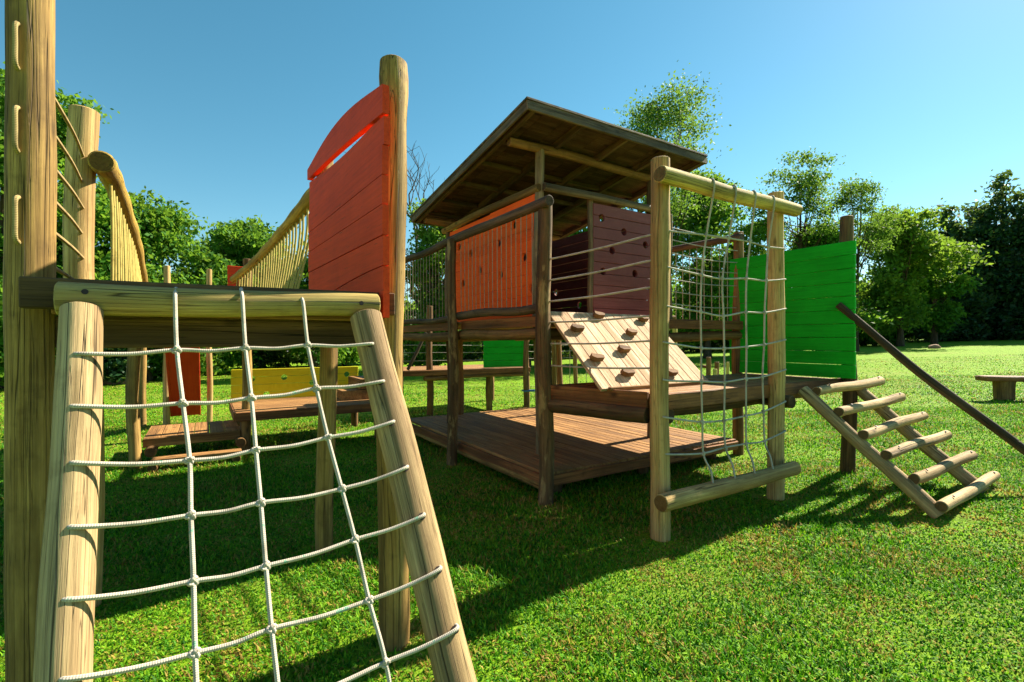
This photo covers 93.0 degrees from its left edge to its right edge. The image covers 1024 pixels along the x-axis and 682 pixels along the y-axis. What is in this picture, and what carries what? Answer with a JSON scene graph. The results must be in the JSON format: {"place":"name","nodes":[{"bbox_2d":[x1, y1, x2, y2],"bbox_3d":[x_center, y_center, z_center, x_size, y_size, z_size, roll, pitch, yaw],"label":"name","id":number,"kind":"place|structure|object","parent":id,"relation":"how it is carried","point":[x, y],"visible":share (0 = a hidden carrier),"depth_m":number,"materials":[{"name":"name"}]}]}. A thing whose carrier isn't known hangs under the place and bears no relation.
{"place":"outdoors","nodes":[
{"label":"outdoors","id":0,"kind":"place"},
{"bbox_2d":[0,339,1023,681],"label":"ground","id":1,"kind":"structure","parent":0,"point":[958,351],"depth_m":3.14,"materials":[{"name":"green plant"}]},
{"bbox_2d":[0,325,106,385],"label":"shrub","id":2,"kind":"object","parent":1,"relation":"on","point":[1,356],"visible":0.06,"depth_m":13.28,"materials":[{"name":"green plant"}]},
{"bbox_2d":[0,61,153,387],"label":"leafy tree","id":3,"kind":"object","parent":1,"relation":"on","point":[60,185],"visible":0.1,"depth_m":14.52,"materials":[{"name":"green plant"}]},
{"bbox_2d":[0,80,156,300],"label":"leafy tree","id":4,"kind":"object","parent":1,"relation":"on","point":[102,257],"visible":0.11,"depth_m":15.22,"materials":[{"name":"green plant"}]},
{"bbox_2d":[55,348,163,383],"bbox_3d":[-13.305,0.528,15.594,3.584,2.055,2.547,0,0,-32],"label":"shrub","id":5,"kind":"object","parent":1,"relation":"on","point":[114,367],"visible":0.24,"depth_m":15.46,"materials":[{"name":"green plant"}]},
{"bbox_2d":[103,378,116,384],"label":"shrub","id":6,"kind":"object","parent":1,"relation":"on","point":[106,382],"visible":0.16,"depth_m":15.64,"materials":[{"name":"green plant"}]},
{"bbox_2d":[94,186,219,381],"bbox_3d":[-13.115,-1.792,17.065,5.219,7.291,4.959,0,0,-32],"label":"leafy tree","id":7,"kind":"object","parent":1,"relation":"on","point":[167,232],"visible":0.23,"depth_m":17.24,"materials":[{"name":"green plant"}]},
{"bbox_2d":[125,259,251,469],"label":"slide tower","id":8,"kind":"structure","parent":1,"relation":"on","point":[135,385],"depth_m":7.57,"materials":[{"name":"brown wood"}]},
{"bbox_2d":[87,150,308,288],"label":"rope bridge","id":9,"kind":"structure","parent":8,"relation":"attached to","point":[127,261],"depth_m":3.76,"materials":[{"name":"brown wood"}]},
{"bbox_2d":[143,420,245,471],"bbox_3d":[-3.861,1.248,5.959,1.024,0.297,1.412,0,0,-32],"label":"step bench","id":10,"kind":"object","parent":1,"relation":"on","point":[155,438],"visible":0.87,"depth_m":5.77,"materials":[{"name":"brown wood"}]},
{"bbox_2d":[3,0,409,681],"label":"climbing tower","id":11,"kind":"structure","parent":1,"relation":"on","point":[357,216],"depth_m":1.97,"materials":[{"name":"brown wood"}]},
{"bbox_2d":[33,282,476,681],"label":"rope ladder","id":12,"kind":"object","parent":11,"relation":"attached to","point":[67,597],"visible":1,"depth_m":1.51,"materials":[{"name":"brown wood"}]},
{"bbox_2d":[172,231,240,365],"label":"leafy tree","id":13,"kind":"object","parent":1,"relation":"on","point":[204,243],"visible":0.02,"depth_m":25.65,"materials":[{"name":"green plant"}]},
{"bbox_2d":[148,243,277,376],"bbox_3d":[-11.916,-1.022,19.145,4.541,5.376,5.789,0,0,15],"label":"leafy tree","id":14,"kind":"object","parent":1,"relation":"on","point":[219,273],"visible":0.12,"depth_m":18.51,"materials":[{"name":"green plant"}]},
{"bbox_2d":[212,347,265,373],"bbox_3d":[-12.735,0.726,20.610,4.268,2.467,3.505,0,0,1],"label":"shrub","id":15,"kind":"object","parent":1,"relation":"on","point":[234,356],"visible":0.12,"depth_m":20.24,"materials":[{"name":"green plant"}]},
{"bbox_2d":[198,215,291,367],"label":"flat crown tree","id":16,"kind":"object","parent":1,"relation":"on","point":[238,240],"visible":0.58,"depth_m":23.85,"materials":[{"name":"green plant"}]},
{"bbox_2d":[235,350,291,368],"bbox_3d":[-12.616,0.331,23.692,3.956,2.659,3.889,0,0,-32],"label":"shrub","id":17,"kind":"object","parent":1,"relation":"on","point":[265,360],"visible":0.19,"depth_m":23.48,"materials":[{"name":"green plant"}]},
{"bbox_2d":[263,349,305,367],"bbox_3d":[-11.523,0.497,24.889,3.702,2.050,3.708,0,0,-32],"label":"shrub","id":18,"kind":"object","parent":1,"relation":"on","point":[286,356],"visible":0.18,"depth_m":24.17,"materials":[{"name":"green plant"}]},
{"bbox_2d":[229,366,375,450],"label":"yellow play deck","id":19,"kind":"structure","parent":1,"relation":"on","point":[354,402],"depth_m":7.10,"materials":[{"name":"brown wood"}]},
{"bbox_2d":[287,351,319,366],"bbox_3d":[-10.253,0.318,25.586,4.068,2.396,2.913,0,0,-55],"label":"shrub","id":20,"kind":"object","parent":1,"relation":"on","point":[300,362],"visible":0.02,"depth_m":25.29,"materials":[{"name":"green plant"}]},
{"bbox_2d":[257,226,359,367],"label":"leafy tree","id":21,"kind":"object","parent":1,"relation":"on","point":[315,353],"visible":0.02,"depth_m":22.68,"materials":[{"name":"green plant"}]},
{"bbox_2d":[340,347,359,365],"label":"shrub","id":22,"kind":"object","parent":1,"relation":"on","point":[354,356],"visible":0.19,"depth_m":25.90,"materials":[{"name":"green plant"}]},
{"bbox_2d":[343,139,444,311],"bbox_3d":[-4.972,-4.412,24.340,7.457,11.782,8.764,0,0,-32],"label":"bare tree","id":23,"kind":"object","parent":1,"relation":"on","point":[413,184],"visible":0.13,"depth_m":23.24,"materials":[{"name":"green plant"}]},
{"bbox_2d":[403,345,411,361],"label":"shrub","id":24,"kind":"object","parent":1,"relation":"on","point":[404,350],"visible":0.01,"depth_m":28.64,"materials":[{"name":"green plant"}]},
{"bbox_2d":[403,197,482,365],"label":"leafy tree","id":25,"kind":"object","parent":1,"relation":"on","point":[429,237],"visible":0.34,"depth_m":20.51,"materials":[{"name":"green plant"}]},
{"bbox_2d":[457,330,482,360],"bbox_3d":[-2.644,-0.071,33.717,7.037,3.894,5.482,0,0,-32],"label":"shrub","id":26,"kind":"object","parent":1,"relation":"on","point":[470,356],"visible":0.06,"depth_m":32.23,"materials":[{"name":"green plant"}]},
{"bbox_2d":[403,306,577,415],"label":"platform","id":27,"kind":"structure","parent":1,"relation":"on","point":[491,367],"depth_m":9.76,"materials":[{"name":"brown wood"}]},
{"bbox_2d":[512,231,577,365],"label":"leafy tree","id":28,"kind":"object","parent":1,"relation":"on","point":[530,347],"depth_m":25.28,"materials":[{"name":"green plant"}]},
{"bbox_2d":[561,340,572,356],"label":"shrub","id":29,"kind":"object","parent":1,"relation":"on","point":[566,347],"visible":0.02,"depth_m":34.83,"materials":[{"name":"green plant"}]},
{"bbox_2d":[402,96,743,505],"bbox_3d":[0.494,-0.299,6.550,3.226,3.714,4.025,0,0,-32],"label":"playhouse","id":30,"kind":"object","parent":1,"relation":"on","point":[522,191],"visible":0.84,"depth_m":5.45,"materials":[{"name":"brown wood"}]},
{"bbox_2d":[410,407,737,492],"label":"floor deck","id":31,"kind":"structure","parent":1,"relation":"on","point":[503,441],"depth_m":5.51,"materials":[{"name":"brown wood"}]},
{"bbox_2d":[556,218,602,341],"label":"leafy tree","id":32,"kind":"object","parent":1,"relation":"on","point":[584,229],"depth_m":26.22,"materials":[{"name":"green plant"}]},
{"bbox_2d":[523,315,676,407],"bbox_3d":[1.942,0.492,10.391,3.688,2.131,0.279,0,0,-19],"label":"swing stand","id":33,"kind":"object","parent":1,"relation":"on","point":[526,374],"visible":0.25,"depth_m":9.71,"materials":[{"name":"brown wood"}]},
{"bbox_2d":[404,275,925,356],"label":"woodland","id":34,"kind":"object","parent":1,"relation":"on","point":[564,351],"visible":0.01,"depth_m":42.30,"materials":[{"name":"green plant"}]},
{"bbox_2d":[604,61,732,279],"bbox_3d":[8.577,-6.697,28.166,10.224,16.125,10.511,0,0,-32],"label":"airy tree","id":35,"kind":"object","parent":1,"relation":"on","point":[657,123],"visible":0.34,"depth_m":26.12,"materials":[{"name":"green plant"}]},
{"bbox_2d":[671,331,727,352],"bbox_3d":[13.581,-0.567,38.808,9.075,3.826,5.593,0,0,-5],"label":"shrub","id":36,"kind":"object","parent":1,"relation":"on","point":[698,345],"visible":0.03,"depth_m":38.84,"materials":[{"name":"green plant"}]},
{"bbox_2d":[547,215,857,473],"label":"platform","id":37,"kind":"structure","parent":1,"relation":"on","point":[589,399],"depth_m":4.92,"materials":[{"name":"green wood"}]},
{"bbox_2d":[550,311,712,390],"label":"climbing ramp","id":38,"kind":"structure","parent":37,"relation":"on","point":[682,366],"depth_m":4.21,"materials":[{"name":"brown wood"}]},
{"bbox_2d":[706,357,710,374],"bbox_3d":[6.877,0.933,17.003,0.166,0.743,0.161,0,0,-32],"label":"stump post","id":39,"kind":"object","parent":1,"relation":"on","point":[708,365],"visible":0.73,"depth_m":16.94,"materials":[{"name":"brown wood"}]},
{"bbox_2d":[669,166,755,358],"bbox_3d":[11.377,-4.706,29.112,5.994,11.905,7.103,0,0,10],"label":"leafy tree","id":40,"kind":"object","parent":1,"relation":"on","point":[718,217],"visible":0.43,"depth_m":27.97,"materials":[{"name":"green plant"}]},
{"bbox_2d":[714,362,718,374],"bbox_3d":[7.334,1.019,17.400,0.160,0.544,0.166,0,0,-32],"label":"stump post","id":41,"kind":"object","parent":1,"relation":"on","point":[716,365],"visible":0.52,"depth_m":17.33,"materials":[{"name":"brown wood"}]},
{"bbox_2d":[702,340,745,349],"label":"shrub","id":42,"kind":"object","parent":1,"relation":"on","point":[716,343],"visible":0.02,"depth_m":39.56,"materials":[{"name":"green plant"}]},
{"bbox_2d":[649,156,802,541],"bbox_3d":[1.697,0.130,3.781,1.766,2.854,0.292,0,0,-32],"label":"cargo net frame","id":43,"kind":"object","parent":1,"relation":"on","point":[665,500],"visible":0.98,"depth_m":3.54,"materials":[{"name":"brown wood"}]},
{"bbox_2d":[549,234,650,368],"bbox_3d":[0.659,-0.272,3.807,0.030,0.983,1.052,0,0,-44],"label":"rope guard","id":44,"kind":"object","parent":43,"relation":"attached to","point":[643,288],"visible":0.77,"depth_m":3.75,"materials":[{"name":"grey fabric"}]},
{"bbox_2d":[726,362,728,373],"bbox_3d":[7.770,1.016,17.500,0.103,0.522,0.101,0,0,-32],"label":"stump post","id":45,"kind":"object","parent":1,"relation":"on","point":[727,367],"visible":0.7,"depth_m":17.46,"materials":[{"name":"brown wood"}]},
{"bbox_2d":[712,214,797,349],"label":"leafy tree","id":46,"kind":"object","parent":1,"relation":"on","point":[761,232],"visible":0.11,"depth_m":29.08,"materials":[{"name":"green plant"}]},
{"bbox_2d":[739,148,845,350],"bbox_3d":[17.099,-5.288,30.254,6.222,12.694,6.441,0,0,31],"label":"airy tree","id":47,"kind":"object","parent":1,"relation":"on","point":[811,181],"visible":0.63,"depth_m":29.45,"materials":[{"name":"green plant"}]},
{"bbox_2d":[784,219,900,350],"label":"leafy tree","id":48,"kind":"object","parent":1,"relation":"on","point":[832,238],"visible":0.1,"depth_m":29.93,"materials":[{"name":"green plant"}]},
{"bbox_2d":[793,170,907,351],"bbox_3d":[22.457,-4.972,31.808,7.161,11.737,4.534,0,0,2],"label":"airy tree","id":49,"kind":"object","parent":1,"relation":"on","point":[854,190],"visible":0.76,"depth_m":31.58,"materials":[{"name":"green plant"}]},
{"bbox_2d":[859,328,906,345],"bbox_3d":[29.839,-0.313,40.045,3.248,1.834,3.878,0,0,-32],"label":"shrub","id":50,"kind":"object","parent":1,"relation":"on","point":[865,339],"visible":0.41,"depth_m":39.42,"materials":[{"name":"green plant"}]},
{"bbox_2d":[798,376,1000,518],"bbox_3d":[3.487,0.855,4.363,1.480,0.983,1.057,0,0,-32],"label":"log ladder","id":51,"kind":"object","parent":1,"relation":"on","point":[919,496],"visible":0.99,"depth_m":4.18,"materials":[{"name":"brown wood"}]},
{"bbox_2d":[856,201,998,345],"bbox_3d":[30.841,-5.229,38.186,8.742,11.715,9.014,0,0,11],"label":"leafy tree","id":52,"kind":"object","parent":1,"relation":"on","point":[916,245],"visible":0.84,"depth_m":36.87,"materials":[{"name":"green plant"}]},
{"bbox_2d":[836,302,1023,454],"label":"handrail pole","id":53,"kind":"object","parent":1,"relation":"on","point":[952,397],"visible":1,"depth_m":4.49,"materials":[{"name":"brown wood"}]},
{"bbox_2d":[890,297,969,342],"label":"shrub","id":54,"kind":"object","parent":1,"relation":"on","point":[921,334],"visible":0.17,"depth_m":45.09,"materials":[{"name":"green plant"}]},
{"bbox_2d":[928,344,940,348],"bbox_3d":[28.617,0.435,33.012,0.608,0.440,0.845,0,0,9],"label":"stone","id":55,"kind":"object","parent":1,"relation":"on","point":[935,346],"visible":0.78,"depth_m":32.75,"materials":[{"name":"grey stone"}]},
{"bbox_2d":[904,237,985,343],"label":"leafy tree","id":56,"kind":"object","parent":1,"relation":"on","point":[943,283],"visible":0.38,"depth_m":40.19,"materials":[{"name":"green plant"}]},
{"bbox_2d":[923,198,1013,340],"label":"dark tree","id":57,"kind":"object","parent":1,"relation":"on","point":[977,305],"visible":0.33,"depth_m":44.89,"materials":[{"name":"green plant"}]},
{"bbox_2d":[957,202,1022,339],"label":"dark tree","id":58,"kind":"object","parent":1,"relation":"on","point":[967,216],"visible":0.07,"depth_m":46.31,"materials":[{"name":"green plant"}]},
{"bbox_2d":[960,169,1023,339],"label":"dark tree","id":59,"kind":"object","parent":1,"relation":"on","point":[1007,246],"visible":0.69,"depth_m":45.13,"materials":[{"name":"green plant"}]},
{"bbox_2d":[975,375,1023,400],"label":"log bench","id":60,"kind":"object","parent":1,"relation":"on","point":[1004,387],"visible":0.71,"depth_m":9.48,"materials":[{"name":"brown wood"}]},
{"bbox_2d":[993,201,1023,339],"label":"dark tree","id":61,"kind":"object","parent":1,"relation":"on","point":[1015,299],"visible":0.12,"depth_m":44.73,"materials":[{"name":"green plant"}]},
{"bbox_2d":[0,0,1023,301],"label":"sky","id":62,"kind":"structure","parent":0,"point":[225,107],"materials":[{"name":"blue"}]}
]}

